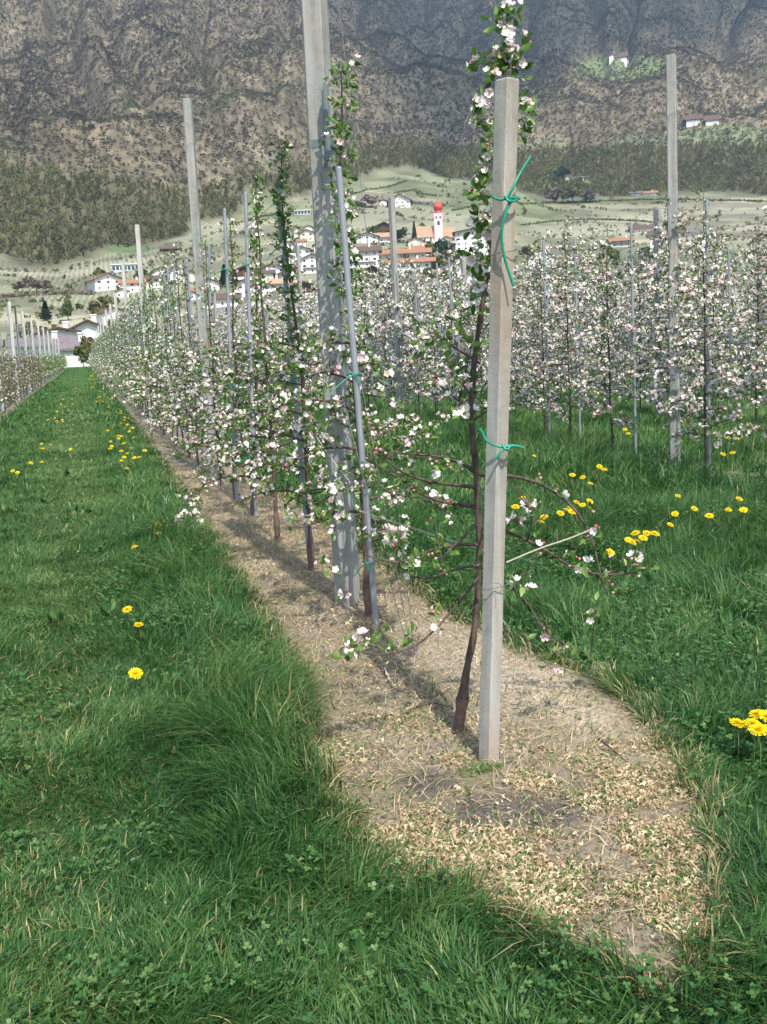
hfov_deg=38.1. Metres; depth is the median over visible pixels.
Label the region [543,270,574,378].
apple tree
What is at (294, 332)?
apple tree
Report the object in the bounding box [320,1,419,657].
anchor cable
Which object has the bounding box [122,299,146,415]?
apple tree
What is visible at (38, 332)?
concrete post
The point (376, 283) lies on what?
apple tree
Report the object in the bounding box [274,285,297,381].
apple tree
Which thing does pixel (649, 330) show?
apple tree
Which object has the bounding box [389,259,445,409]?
apple tree
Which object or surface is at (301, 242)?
house
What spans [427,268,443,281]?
house
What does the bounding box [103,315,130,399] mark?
apple tree
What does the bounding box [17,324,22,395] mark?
tree stake
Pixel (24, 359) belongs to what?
apple tree
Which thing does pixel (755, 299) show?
apple tree
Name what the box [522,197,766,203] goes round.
hedge
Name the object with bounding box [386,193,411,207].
house
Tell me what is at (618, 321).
apple tree
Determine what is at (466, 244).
house
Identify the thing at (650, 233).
house
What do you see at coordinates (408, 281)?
house
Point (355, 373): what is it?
tree stake
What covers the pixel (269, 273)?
house
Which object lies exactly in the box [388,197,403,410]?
concrete post
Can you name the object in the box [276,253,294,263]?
house
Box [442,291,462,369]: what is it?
apple tree
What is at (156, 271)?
house
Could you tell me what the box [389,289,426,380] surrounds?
apple tree
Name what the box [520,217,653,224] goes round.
hedge
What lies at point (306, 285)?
house
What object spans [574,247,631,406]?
apple tree
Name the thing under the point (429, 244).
tree
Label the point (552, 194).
tree
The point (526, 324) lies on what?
apple tree
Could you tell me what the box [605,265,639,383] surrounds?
apple tree
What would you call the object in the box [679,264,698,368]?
apple tree
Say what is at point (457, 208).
hedge
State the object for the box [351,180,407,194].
hedge
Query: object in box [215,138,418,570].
apple tree
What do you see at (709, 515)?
dandelion
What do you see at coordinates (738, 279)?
apple tree
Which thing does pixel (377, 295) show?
apple tree
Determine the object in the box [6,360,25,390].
apple tree
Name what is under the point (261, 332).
apple tree
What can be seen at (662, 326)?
apple tree
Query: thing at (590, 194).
tree
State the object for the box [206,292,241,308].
house
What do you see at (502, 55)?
apple tree
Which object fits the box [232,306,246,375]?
apple tree
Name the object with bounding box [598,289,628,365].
apple tree
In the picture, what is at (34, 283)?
tree
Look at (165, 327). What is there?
tree stake
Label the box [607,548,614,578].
dandelion
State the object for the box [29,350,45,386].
apple tree
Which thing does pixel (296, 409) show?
tree stake
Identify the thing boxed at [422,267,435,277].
tree
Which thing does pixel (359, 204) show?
tree
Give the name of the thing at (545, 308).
tree stake
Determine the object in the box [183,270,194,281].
house
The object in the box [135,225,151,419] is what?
concrete post
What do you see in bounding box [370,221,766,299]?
trellis wire
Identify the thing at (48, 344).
concrete post
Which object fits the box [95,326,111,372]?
apple tree
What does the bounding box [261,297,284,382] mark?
apple tree
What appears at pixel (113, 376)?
apple tree
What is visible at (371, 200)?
tree
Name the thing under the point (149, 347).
apple tree
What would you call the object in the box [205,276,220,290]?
house
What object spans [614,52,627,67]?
house
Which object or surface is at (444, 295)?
apple tree
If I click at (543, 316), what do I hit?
apple tree
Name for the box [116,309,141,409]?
apple tree
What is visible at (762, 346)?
apple tree
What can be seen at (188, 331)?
tree stake
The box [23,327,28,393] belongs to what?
tree stake
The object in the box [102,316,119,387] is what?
apple tree
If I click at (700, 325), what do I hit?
apple tree
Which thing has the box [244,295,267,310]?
house
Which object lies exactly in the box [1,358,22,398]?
apple tree
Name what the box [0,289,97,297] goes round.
hedge
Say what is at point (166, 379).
apple tree
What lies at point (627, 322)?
apple tree
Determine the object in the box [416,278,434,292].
house
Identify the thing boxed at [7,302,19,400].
concrete post
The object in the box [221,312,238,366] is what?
apple tree
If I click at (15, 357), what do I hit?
apple tree
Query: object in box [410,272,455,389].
apple tree
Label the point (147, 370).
apple tree
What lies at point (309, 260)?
house
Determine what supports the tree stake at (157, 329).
on the ground at (106, 254)
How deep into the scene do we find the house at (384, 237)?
778.15 m
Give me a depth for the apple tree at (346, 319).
25.88 m
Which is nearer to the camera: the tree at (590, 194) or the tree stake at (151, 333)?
the tree stake at (151, 333)
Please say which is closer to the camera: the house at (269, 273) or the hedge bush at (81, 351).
the hedge bush at (81, 351)
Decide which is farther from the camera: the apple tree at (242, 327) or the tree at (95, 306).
the tree at (95, 306)
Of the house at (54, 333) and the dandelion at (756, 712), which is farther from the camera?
the house at (54, 333)
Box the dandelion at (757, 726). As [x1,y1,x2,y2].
[748,723,766,767]
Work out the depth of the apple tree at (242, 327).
41.33 m
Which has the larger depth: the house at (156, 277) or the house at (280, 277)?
the house at (156, 277)
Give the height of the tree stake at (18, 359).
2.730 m
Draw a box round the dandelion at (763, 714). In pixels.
[759,710,766,721]
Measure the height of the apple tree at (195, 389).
2.837 m
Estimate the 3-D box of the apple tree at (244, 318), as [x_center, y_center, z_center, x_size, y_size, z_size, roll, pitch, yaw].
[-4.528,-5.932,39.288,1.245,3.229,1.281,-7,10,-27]
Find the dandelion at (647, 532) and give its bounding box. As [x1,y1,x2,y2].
[643,530,650,548]
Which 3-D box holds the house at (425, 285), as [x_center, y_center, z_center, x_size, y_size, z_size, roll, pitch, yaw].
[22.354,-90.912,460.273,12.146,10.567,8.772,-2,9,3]
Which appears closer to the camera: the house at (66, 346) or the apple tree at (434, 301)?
the apple tree at (434, 301)
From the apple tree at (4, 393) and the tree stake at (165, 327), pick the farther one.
the apple tree at (4, 393)
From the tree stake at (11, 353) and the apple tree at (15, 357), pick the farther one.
the apple tree at (15, 357)
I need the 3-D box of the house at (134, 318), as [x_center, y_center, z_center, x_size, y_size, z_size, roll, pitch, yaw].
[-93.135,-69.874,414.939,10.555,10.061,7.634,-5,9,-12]
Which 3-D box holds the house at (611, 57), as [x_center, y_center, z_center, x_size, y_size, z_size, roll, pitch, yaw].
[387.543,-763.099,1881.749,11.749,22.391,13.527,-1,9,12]
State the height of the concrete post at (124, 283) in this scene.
4.164 m
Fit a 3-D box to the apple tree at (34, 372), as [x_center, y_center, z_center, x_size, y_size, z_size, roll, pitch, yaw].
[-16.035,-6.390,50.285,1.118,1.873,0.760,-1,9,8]
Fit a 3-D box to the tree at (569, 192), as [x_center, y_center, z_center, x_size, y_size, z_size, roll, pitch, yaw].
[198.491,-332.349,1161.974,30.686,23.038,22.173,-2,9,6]
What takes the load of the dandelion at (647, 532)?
on the ground at (106, 254)
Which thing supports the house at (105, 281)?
on the ground at (106, 254)
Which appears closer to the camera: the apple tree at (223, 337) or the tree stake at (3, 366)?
the tree stake at (3, 366)
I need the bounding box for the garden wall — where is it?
[60,353,91,366]
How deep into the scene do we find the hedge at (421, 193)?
1074.10 m
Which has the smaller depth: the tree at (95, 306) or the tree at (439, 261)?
the tree at (95, 306)
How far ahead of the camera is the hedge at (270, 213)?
939.51 m
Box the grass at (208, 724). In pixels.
[0,358,766,1023]
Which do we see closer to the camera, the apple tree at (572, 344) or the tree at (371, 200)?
the apple tree at (572, 344)
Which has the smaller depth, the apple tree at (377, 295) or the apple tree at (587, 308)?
the apple tree at (587, 308)
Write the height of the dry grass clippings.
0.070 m
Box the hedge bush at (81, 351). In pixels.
[73,345,89,366]
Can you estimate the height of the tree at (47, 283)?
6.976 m
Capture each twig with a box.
[375,657,392,689]
[414,702,449,708]
[595,736,626,761]
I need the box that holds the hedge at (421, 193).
[394,188,441,196]
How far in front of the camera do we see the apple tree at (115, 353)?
41.32 m
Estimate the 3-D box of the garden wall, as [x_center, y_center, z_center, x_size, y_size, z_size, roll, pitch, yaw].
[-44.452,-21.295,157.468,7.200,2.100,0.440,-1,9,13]
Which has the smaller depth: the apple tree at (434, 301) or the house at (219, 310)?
the apple tree at (434, 301)
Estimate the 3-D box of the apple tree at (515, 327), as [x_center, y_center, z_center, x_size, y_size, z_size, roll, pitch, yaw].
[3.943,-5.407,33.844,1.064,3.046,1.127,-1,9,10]
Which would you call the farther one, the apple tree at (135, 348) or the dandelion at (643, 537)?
the apple tree at (135, 348)
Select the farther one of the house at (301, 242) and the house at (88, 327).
the house at (301, 242)
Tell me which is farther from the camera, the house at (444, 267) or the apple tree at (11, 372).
the house at (444, 267)
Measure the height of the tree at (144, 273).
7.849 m
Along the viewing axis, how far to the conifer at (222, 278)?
540.44 m
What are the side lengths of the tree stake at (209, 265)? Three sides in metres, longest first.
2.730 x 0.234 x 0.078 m
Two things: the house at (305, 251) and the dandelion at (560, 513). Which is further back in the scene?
the house at (305, 251)
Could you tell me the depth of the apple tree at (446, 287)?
29.00 m
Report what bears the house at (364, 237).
on the ground at (106, 254)
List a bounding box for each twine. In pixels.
[313,432,350,482]
[360,510,483,550]
[506,529,590,562]
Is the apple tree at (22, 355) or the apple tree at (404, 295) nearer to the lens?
the apple tree at (404, 295)
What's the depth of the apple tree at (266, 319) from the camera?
35.87 m
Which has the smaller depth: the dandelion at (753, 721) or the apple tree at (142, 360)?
the dandelion at (753, 721)
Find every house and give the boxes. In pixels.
[5,331,77,360]
[35,321,81,336]
[53,332,96,354]
[66,314,109,339]
[85,272,121,291]
[94,305,124,324]
[114,288,129,297]
[118,277,145,292]
[121,311,141,324]
[144,273,169,288]
[151,265,166,274]
[159,244,180,251]
[163,265,184,280]
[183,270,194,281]
[183,311,214,323]
[185,287,208,299]
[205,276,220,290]
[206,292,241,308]
[212,305,245,313]
[230,264,253,279]
[232,277,252,296]
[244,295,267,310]
[250,267,275,279]
[250,279,273,297]
[262,263,281,278]
[263,278,295,290]
[275,266,303,281]
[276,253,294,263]
[277,241,294,249]
[287,230,299,239]
[288,280,317,296]
[290,244,311,257]
[292,239,306,246]
[298,229,313,240]
[301,253,315,273]
[303,225,312,230]
[349,244,381,267]
[356,232,379,242]
[357,264,388,281]
[372,232,401,241]
[375,222,388,232]
[378,256,435,274]
[379,199,386,205]
[379,247,431,258]
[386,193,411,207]
[399,276,419,292]
[406,236,424,245]
[407,243,428,254]
[416,201,429,204]
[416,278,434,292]
[424,279,451,294]
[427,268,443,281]
[438,236,454,242]
[439,260,469,276]
[452,228,490,254]
[460,271,483,287]
[526,249,554,266]
[563,174,574,179]
[608,54,615,64]
[608,235,634,246]
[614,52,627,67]
[628,223,653,232]
[629,191,643,194]
[640,190,657,194]
[647,229,683,248]
[684,226,715,236]
[685,114,700,127]
[704,114,720,125]
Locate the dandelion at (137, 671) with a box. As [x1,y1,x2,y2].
[128,667,142,684]
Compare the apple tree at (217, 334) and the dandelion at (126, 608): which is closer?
the dandelion at (126, 608)
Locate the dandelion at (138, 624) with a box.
[134,622,141,638]
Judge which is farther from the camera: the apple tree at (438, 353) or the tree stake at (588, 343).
the tree stake at (588, 343)
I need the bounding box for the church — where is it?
[415,193,454,242]
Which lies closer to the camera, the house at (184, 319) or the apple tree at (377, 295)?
the apple tree at (377, 295)
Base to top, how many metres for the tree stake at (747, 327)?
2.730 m
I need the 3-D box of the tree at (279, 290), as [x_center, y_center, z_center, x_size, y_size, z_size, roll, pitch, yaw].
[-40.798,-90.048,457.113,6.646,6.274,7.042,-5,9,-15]
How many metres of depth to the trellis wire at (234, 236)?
8.95 m
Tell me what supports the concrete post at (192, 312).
on the ground at (106, 254)
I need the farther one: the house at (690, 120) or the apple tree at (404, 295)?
the house at (690, 120)
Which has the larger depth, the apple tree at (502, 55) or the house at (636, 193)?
the house at (636, 193)
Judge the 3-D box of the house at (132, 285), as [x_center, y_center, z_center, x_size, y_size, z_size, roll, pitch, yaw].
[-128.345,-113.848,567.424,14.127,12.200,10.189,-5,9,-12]
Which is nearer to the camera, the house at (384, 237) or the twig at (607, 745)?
the twig at (607, 745)
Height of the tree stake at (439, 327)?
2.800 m
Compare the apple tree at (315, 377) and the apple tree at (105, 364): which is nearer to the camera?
the apple tree at (315, 377)
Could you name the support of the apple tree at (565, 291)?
on the ground at (106, 254)
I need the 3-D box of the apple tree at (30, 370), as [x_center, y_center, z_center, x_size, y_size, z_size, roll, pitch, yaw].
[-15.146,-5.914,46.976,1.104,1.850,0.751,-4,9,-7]
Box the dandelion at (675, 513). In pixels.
[671,511,678,523]
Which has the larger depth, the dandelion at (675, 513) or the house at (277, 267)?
the house at (277, 267)
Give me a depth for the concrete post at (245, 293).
39.84 m
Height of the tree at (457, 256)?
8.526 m
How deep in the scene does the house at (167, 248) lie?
785.69 m
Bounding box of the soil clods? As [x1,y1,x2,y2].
[203,497,708,988]
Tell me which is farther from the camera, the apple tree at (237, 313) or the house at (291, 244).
the house at (291, 244)
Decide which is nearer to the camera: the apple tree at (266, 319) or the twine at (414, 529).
the twine at (414, 529)
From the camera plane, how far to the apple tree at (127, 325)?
31.52 m
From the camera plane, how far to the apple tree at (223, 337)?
46.82 m
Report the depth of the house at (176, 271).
607.11 m
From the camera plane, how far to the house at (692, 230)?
857.32 m
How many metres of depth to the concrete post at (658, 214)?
18.68 m
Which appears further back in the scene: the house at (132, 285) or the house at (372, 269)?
the house at (132, 285)
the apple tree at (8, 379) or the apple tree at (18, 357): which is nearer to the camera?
the apple tree at (8, 379)
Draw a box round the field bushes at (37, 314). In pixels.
[0,175,766,347]
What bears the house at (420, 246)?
on the ground at (106, 254)
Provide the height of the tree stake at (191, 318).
2.650 m
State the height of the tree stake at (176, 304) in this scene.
2.730 m
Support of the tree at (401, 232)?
on the ground at (106, 254)
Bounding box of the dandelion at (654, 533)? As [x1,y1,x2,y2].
[651,531,658,536]
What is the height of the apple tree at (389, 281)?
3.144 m
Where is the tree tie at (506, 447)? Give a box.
[477,428,523,458]
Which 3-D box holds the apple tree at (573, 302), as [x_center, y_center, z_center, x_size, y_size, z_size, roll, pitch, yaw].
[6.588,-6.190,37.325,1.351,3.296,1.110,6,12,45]
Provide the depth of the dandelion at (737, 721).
3.67 m
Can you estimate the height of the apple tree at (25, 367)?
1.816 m
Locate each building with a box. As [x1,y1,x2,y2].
[110,263,137,272]
[293,209,310,214]
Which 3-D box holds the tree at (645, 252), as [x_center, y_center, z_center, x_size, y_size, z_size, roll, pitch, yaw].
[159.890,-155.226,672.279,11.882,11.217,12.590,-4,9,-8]
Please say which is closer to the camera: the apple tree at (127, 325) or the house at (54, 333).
the apple tree at (127, 325)
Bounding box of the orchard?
[34,306,570,384]
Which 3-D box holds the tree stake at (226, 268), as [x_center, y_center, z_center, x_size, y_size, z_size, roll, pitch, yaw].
[-1.518,-1.439,10.523,0.194,2.800,0.076,-3,9,-15]
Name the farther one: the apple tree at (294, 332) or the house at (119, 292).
the house at (119, 292)
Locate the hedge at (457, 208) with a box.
[451,203,484,210]
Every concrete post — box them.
[0,374,3,411]
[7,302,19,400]
[14,307,23,393]
[20,312,30,392]
[30,318,36,387]
[37,323,42,380]
[42,327,48,378]
[47,331,51,375]
[105,310,108,344]
[109,304,113,347]
[113,292,120,377]
[121,262,133,403]
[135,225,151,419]
[182,98,217,476]
[191,300,195,339]
[213,290,218,363]
[244,272,253,387]
[295,246,307,395]
[301,0,360,605]
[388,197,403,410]
[461,256,468,392]
[478,77,518,763]
[653,209,665,414]
[665,54,680,464]
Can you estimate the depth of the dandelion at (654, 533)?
7.04 m
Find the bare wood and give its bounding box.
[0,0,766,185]
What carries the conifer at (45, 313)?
on the ground at (106, 254)
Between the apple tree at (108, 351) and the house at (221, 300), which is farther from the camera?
the house at (221, 300)
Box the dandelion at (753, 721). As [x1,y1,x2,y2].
[743,718,761,760]
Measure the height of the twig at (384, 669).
0.022 m
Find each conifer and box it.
[39,301,53,319]
[218,264,229,284]
[229,269,237,285]
[411,221,416,237]
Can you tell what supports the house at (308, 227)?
on the ground at (106, 254)
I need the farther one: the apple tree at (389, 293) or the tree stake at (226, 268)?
the apple tree at (389, 293)
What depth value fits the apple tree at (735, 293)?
28.25 m
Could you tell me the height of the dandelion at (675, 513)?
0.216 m
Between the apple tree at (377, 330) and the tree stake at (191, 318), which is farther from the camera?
the apple tree at (377, 330)
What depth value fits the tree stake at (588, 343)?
21.07 m
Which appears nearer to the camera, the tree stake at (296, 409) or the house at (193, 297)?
the tree stake at (296, 409)
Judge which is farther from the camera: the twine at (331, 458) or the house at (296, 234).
the house at (296, 234)
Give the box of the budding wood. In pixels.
[0,133,766,263]
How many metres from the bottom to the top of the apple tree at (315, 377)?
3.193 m
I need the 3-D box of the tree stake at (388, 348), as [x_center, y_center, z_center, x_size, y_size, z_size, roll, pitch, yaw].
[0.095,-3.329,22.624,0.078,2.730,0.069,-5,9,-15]
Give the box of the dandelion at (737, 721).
[729,718,746,762]
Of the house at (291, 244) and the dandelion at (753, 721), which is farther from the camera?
the house at (291, 244)
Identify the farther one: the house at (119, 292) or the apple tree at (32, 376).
the house at (119, 292)
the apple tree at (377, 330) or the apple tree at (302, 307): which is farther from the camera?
the apple tree at (377, 330)
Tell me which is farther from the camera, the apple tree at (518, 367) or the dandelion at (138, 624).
the apple tree at (518, 367)
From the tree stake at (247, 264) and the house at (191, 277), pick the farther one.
the house at (191, 277)
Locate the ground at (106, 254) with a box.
[0,0,766,1023]
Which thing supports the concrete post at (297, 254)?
on the ground at (106, 254)
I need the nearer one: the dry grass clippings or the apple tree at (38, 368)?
the dry grass clippings
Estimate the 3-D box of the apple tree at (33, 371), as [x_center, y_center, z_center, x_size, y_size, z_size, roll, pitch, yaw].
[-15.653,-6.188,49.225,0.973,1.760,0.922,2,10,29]
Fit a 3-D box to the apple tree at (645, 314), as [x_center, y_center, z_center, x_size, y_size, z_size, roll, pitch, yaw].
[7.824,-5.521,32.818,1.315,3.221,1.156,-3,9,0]
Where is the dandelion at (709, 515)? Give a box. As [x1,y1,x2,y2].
[706,513,712,524]
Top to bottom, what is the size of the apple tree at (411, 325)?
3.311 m
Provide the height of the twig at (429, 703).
0.016 m
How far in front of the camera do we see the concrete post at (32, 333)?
55.63 m
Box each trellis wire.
[112,0,273,299]
[118,172,309,327]
[280,76,766,275]
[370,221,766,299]
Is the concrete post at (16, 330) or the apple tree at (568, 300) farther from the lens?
the concrete post at (16, 330)
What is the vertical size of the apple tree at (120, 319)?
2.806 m
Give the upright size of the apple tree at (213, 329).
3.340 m
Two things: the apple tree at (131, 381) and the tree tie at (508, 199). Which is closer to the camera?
the tree tie at (508, 199)
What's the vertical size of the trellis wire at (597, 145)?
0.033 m
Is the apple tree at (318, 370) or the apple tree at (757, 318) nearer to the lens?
the apple tree at (318, 370)
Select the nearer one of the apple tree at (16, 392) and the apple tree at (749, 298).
the apple tree at (749, 298)
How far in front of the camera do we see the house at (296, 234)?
789.19 m
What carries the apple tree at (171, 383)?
on the ground at (106, 254)
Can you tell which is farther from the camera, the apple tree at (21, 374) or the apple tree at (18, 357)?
the apple tree at (21, 374)
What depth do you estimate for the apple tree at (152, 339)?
20.59 m
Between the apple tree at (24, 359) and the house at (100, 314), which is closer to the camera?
the apple tree at (24, 359)
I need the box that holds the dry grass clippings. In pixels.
[171,466,730,994]
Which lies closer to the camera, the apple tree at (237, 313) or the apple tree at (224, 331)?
the apple tree at (237, 313)
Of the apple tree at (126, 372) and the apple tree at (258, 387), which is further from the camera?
the apple tree at (126, 372)
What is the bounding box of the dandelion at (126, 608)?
[123,606,132,623]
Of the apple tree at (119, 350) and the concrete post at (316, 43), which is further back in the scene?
the apple tree at (119, 350)
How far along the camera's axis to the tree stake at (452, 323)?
18.04 m
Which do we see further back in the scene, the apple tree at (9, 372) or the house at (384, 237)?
the house at (384, 237)
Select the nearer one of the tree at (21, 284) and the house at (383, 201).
the tree at (21, 284)
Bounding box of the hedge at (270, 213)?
[238,208,295,222]
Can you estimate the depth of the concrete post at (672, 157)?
11.54 m
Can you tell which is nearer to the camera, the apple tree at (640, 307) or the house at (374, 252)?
the apple tree at (640, 307)
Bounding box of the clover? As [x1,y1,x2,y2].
[0,432,766,1023]
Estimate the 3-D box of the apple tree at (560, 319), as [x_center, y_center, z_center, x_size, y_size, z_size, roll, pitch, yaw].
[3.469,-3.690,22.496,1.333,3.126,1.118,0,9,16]
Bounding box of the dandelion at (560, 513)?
[557,510,563,530]
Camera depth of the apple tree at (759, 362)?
9.75 m
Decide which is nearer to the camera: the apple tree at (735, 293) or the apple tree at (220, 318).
the apple tree at (735, 293)
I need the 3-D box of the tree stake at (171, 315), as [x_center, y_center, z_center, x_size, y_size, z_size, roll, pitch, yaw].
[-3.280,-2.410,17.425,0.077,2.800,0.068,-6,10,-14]
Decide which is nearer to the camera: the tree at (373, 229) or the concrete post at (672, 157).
the concrete post at (672, 157)
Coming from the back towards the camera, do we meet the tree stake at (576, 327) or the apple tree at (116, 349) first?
the apple tree at (116, 349)
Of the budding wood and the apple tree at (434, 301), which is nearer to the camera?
the apple tree at (434, 301)
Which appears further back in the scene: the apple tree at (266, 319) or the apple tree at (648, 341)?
the apple tree at (266, 319)
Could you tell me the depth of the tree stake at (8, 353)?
34.55 m
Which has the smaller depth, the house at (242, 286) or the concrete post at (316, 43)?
the concrete post at (316, 43)
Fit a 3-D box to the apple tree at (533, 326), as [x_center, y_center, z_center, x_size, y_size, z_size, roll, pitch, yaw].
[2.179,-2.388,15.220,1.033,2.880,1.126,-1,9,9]
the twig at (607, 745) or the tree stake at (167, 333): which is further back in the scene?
the tree stake at (167, 333)
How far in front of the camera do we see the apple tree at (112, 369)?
34.80 m
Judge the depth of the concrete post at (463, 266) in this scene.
27.93 m
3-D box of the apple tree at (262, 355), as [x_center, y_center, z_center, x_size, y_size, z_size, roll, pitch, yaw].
[-0.879,-1.113,8.221,1.318,2.759,0.994,-2,9,4]
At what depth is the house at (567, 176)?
1255.30 m
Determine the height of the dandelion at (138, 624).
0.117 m
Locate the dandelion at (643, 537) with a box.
[640,535,646,556]
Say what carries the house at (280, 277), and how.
on the ground at (106, 254)
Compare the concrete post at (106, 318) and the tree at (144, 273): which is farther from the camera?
the tree at (144, 273)
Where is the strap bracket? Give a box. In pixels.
[310,81,337,167]
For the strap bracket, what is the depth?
5.75 m
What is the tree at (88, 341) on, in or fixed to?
on the ground at (106, 254)
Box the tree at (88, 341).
[79,335,93,353]
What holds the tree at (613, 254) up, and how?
on the ground at (106, 254)
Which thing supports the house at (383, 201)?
on the ground at (106, 254)
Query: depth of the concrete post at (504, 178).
3.66 m
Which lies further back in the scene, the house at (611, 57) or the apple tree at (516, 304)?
the house at (611, 57)
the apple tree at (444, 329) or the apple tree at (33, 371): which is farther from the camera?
the apple tree at (33, 371)
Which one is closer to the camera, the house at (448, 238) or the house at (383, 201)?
the house at (448, 238)
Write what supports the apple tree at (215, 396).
on the ground at (106, 254)
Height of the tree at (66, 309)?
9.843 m
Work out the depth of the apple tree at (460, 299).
28.02 m
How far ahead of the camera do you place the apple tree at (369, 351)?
24.94 m
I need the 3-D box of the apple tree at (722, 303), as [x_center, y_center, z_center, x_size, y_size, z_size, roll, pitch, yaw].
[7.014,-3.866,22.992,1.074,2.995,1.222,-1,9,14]
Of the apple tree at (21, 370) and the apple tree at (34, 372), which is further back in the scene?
the apple tree at (34, 372)
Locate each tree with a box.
[0,349,21,395]
[0,350,20,405]
[0,352,33,401]
[0,356,21,412]
[0,360,20,400]
[0,361,15,402]
[0,365,9,401]
[1,346,21,404]
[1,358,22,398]
[6,351,29,400]
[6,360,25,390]
[11,354,28,392]
[13,279,30,292]
[13,354,41,386]
[16,348,34,396]
[16,351,37,389]
[17,358,34,393]
[21,348,38,394]
[22,351,40,386]
[23,350,44,387]
[25,355,43,388]
[26,276,43,291]
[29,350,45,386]
[30,349,42,388]
[37,279,51,290]
[58,299,79,320]
[78,300,103,313]
[79,335,93,353]
[92,267,105,275]
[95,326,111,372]
[96,322,115,373]
[97,295,120,307]
[97,325,117,386]
[97,328,109,376]
[99,325,113,379]
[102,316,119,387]
[103,314,127,390]
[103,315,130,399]
[103,318,122,395]
[104,303,131,403]
[104,320,123,384]
[105,316,120,381]
[106,304,134,403]
[106,313,126,398]
[106,318,118,387]
[109,310,136,406]
[109,314,127,384]
[111,299,165,412]
[112,296,150,407]
[113,297,171,414]
[114,286,181,430]
[116,295,166,417]
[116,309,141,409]
[118,284,172,413]
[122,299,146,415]
[124,279,169,423]
[126,268,214,437]
[131,268,188,434]
[133,254,202,444]
[133,269,149,278]
[137,242,227,457]
[145,280,201,449]
[147,257,257,464]
[153,240,275,443]
[160,237,272,485]
[170,205,309,498]
[174,170,317,524]
[174,170,355,539]
[208,309,224,361]
[212,316,225,367]
[213,307,225,370]
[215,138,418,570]
[216,313,236,374]
[217,307,233,370]
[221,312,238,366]
[225,305,242,371]
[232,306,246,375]
[236,300,261,362]
[237,312,248,365]
[239,296,263,380]
[253,304,277,385]
[256,54,456,617]
[260,291,282,377]
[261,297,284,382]
[268,296,300,383]
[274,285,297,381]
[275,294,313,382]
[276,287,289,296]
[294,285,320,386]
[295,292,321,395]
[302,281,320,380]
[305,292,351,388]
[320,271,362,383]
[329,0,659,734]
[344,265,390,406]
[345,260,394,407]
[354,201,365,209]
[357,259,416,408]
[360,295,391,380]
[363,194,376,206]
[365,225,378,232]
[367,293,393,384]
[374,256,428,397]
[379,286,408,376]
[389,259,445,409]
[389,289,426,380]
[396,227,407,242]
[401,277,435,388]
[402,285,436,387]
[409,270,461,412]
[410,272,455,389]
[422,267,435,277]
[424,241,436,252]
[425,270,462,389]
[426,239,484,421]
[431,256,447,269]
[434,238,452,256]
[437,297,448,377]
[438,270,455,280]
[442,249,456,260]
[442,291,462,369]
[445,280,482,380]
[448,253,460,262]
[453,239,513,425]
[460,270,489,382]
[480,287,526,383]
[481,261,544,429]
[509,231,581,439]
[510,261,540,392]
[511,250,573,395]
[511,292,528,372]
[516,271,544,365]
[517,246,534,255]
[518,289,534,363]
[523,252,583,399]
[527,219,614,440]
[533,286,560,373]
[542,187,561,202]
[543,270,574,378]
[553,166,570,177]
[555,234,617,396]
[558,184,585,203]
[563,222,642,453]
[564,279,607,379]
[567,284,586,355]
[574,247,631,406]
[582,188,603,202]
[586,272,616,386]
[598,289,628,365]
[605,246,681,409]
[605,247,619,261]
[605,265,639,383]
[610,276,643,377]
[611,173,727,429]
[611,291,625,358]
[622,259,654,381]
[625,275,653,372]
[635,222,711,396]
[636,247,653,261]
[642,262,691,385]
[658,185,762,474]
[679,244,726,391]
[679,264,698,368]
[681,226,749,415]
[689,263,732,373]
[696,254,745,390]
[697,205,766,448]
[703,253,753,370]
[710,219,766,423]
[723,266,755,363]
[731,236,766,395]
[741,259,766,375]
[745,334,766,407]
[753,331,766,368]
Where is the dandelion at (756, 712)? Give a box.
[749,709,764,741]
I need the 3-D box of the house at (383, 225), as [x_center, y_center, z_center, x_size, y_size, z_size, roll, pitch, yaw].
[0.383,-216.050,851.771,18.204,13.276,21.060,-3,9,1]
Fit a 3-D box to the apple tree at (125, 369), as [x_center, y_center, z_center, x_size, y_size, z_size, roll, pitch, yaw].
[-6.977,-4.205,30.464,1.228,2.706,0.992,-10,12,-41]
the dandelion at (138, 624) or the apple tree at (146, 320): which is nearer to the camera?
the dandelion at (138, 624)
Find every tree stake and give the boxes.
[0,335,7,409]
[5,320,13,405]
[8,325,16,402]
[15,324,21,399]
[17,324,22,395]
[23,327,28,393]
[143,289,158,426]
[153,290,165,428]
[161,283,171,434]
[163,273,175,436]
[167,267,181,442]
[170,267,186,437]
[184,259,195,453]
[185,260,203,464]
[208,243,217,387]
[210,208,237,500]
[237,192,257,514]
[266,178,307,561]
[329,166,378,627]
[354,299,362,405]
[368,288,375,406]
[386,290,391,408]
[396,273,401,357]
[410,269,421,409]
[436,263,444,417]
[448,257,457,418]
[539,240,556,437]
[573,239,586,434]
[587,267,596,403]
[629,222,637,453]
[701,199,710,471]
[727,248,737,411]
[745,265,748,398]
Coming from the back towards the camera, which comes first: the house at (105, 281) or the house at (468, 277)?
the house at (105, 281)
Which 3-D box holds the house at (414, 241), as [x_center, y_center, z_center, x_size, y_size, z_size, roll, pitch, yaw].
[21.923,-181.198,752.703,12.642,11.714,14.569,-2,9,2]
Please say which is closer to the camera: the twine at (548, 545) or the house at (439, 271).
the twine at (548, 545)
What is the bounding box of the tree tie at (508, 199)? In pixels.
[491,156,530,286]
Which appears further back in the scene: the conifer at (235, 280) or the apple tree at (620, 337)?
the conifer at (235, 280)
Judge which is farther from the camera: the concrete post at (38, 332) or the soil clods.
the concrete post at (38, 332)

